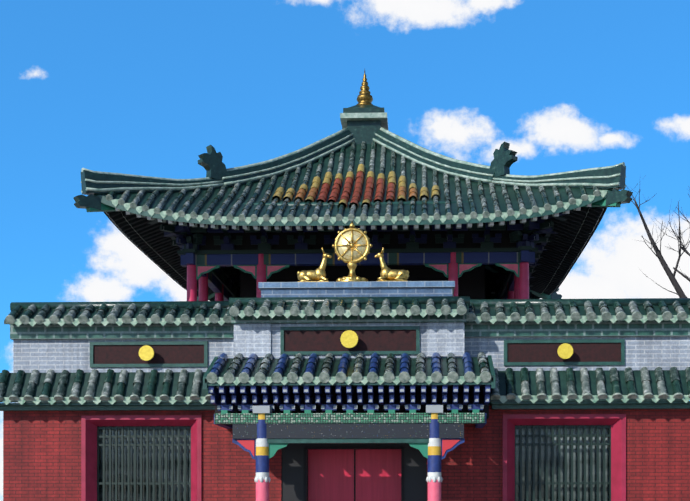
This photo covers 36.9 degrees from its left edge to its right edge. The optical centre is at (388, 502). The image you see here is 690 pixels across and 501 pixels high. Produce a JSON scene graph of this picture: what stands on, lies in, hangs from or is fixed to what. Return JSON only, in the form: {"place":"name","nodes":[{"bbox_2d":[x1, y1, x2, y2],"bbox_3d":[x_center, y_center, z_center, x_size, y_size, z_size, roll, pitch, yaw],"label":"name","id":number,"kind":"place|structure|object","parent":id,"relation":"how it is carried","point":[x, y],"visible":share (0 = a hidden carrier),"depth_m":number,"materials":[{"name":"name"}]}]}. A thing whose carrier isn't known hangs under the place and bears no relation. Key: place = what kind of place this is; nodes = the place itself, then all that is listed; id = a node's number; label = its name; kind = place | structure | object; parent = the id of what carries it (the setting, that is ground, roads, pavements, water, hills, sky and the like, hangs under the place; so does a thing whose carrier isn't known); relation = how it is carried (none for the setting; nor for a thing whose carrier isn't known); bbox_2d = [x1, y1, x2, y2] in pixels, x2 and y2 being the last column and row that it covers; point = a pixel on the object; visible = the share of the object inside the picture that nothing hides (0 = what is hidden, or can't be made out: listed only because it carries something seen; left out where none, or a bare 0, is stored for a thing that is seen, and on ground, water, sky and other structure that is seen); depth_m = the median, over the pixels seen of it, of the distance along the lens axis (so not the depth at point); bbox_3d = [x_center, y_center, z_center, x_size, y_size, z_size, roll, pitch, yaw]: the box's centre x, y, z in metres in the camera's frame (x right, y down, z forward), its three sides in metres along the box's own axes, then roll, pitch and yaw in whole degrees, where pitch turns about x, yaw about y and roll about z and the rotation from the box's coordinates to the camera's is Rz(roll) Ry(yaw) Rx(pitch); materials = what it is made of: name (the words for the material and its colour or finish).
{"place":"outdoors","nodes":[
{"label":"outdoors","id":0,"kind":"place"},
{"bbox_2d":[0,0,689,500],"label":"sky","id":1,"kind":"structure","parent":0,"point":[134,87],"materials":[{"name":"blue"}]},
{"bbox_2d":[3,382,689,500],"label":"walls","id":2,"kind":"structure","parent":0,"point":[41,455],"depth_m":16.92,"materials":[{"name":"brick"}]},
{"bbox_2d":[0,296,689,410],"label":"parapet","id":3,"kind":"structure","parent":2,"relation":"on","point":[562,354],"depth_m":16.70,"materials":[{"name":"tile"}]},
{"bbox_2d":[203,352,494,500],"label":"porch","id":4,"kind":"object","parent":2,"relation":"attached to","point":[360,442],"visible":1,"depth_m":15.87,"materials":[{"name":"tile"}]},
{"bbox_2d":[81,414,625,500],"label":"windows","id":5,"kind":"structure","parent":2,"relation":"attached to","point":[564,457],"depth_m":17.05,"materials":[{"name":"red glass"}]},
{"bbox_2d":[144,201,566,300],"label":"pavilion","id":6,"kind":"structure","parent":2,"relation":"on","point":[443,261],"depth_m":19.70,"materials":[{"name":"red wood"}]},
{"bbox_2d":[297,248,331,281],"bbox_3d":[-1.263,-3.990,17.512,0.591,0.626,0.261,0,0,2],"label":"deer","id":7,"kind":"object","parent":6,"relation":"on","point":[318,274],"visible":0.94,"depth_m":17.44},
{"bbox_2d":[332,221,372,281],"bbox_3d":[-0.621,-4.227,17.492,0.556,1.100,0.556,0,0,-36],"label":"dharma wheel","id":8,"kind":"object","parent":6,"relation":"on","point":[351,245],"visible":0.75,"depth_m":17.47,"materials":[{"name":"gold metal"}]},
{"bbox_2d":[74,70,632,300],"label":"roof","id":9,"kind":"structure","parent":6,"relation":"on","point":[364,154],"depth_m":19.54,"materials":[{"name":"tile"}]},
{"bbox_2d":[375,247,408,280],"bbox_3d":[0.051,-3.990,17.471,0.591,0.626,0.261,0,0,2],"label":"deer","id":10,"kind":"object","parent":6,"relation":"on","point":[386,273],"visible":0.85,"depth_m":17.40},
{"bbox_2d":[625,184,689,297],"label":"bare tree","id":11,"kind":"object","parent":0,"point":[680,293],"visible":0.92,"depth_m":27.60,"materials":[{"name":"brown plant"}]}
]}

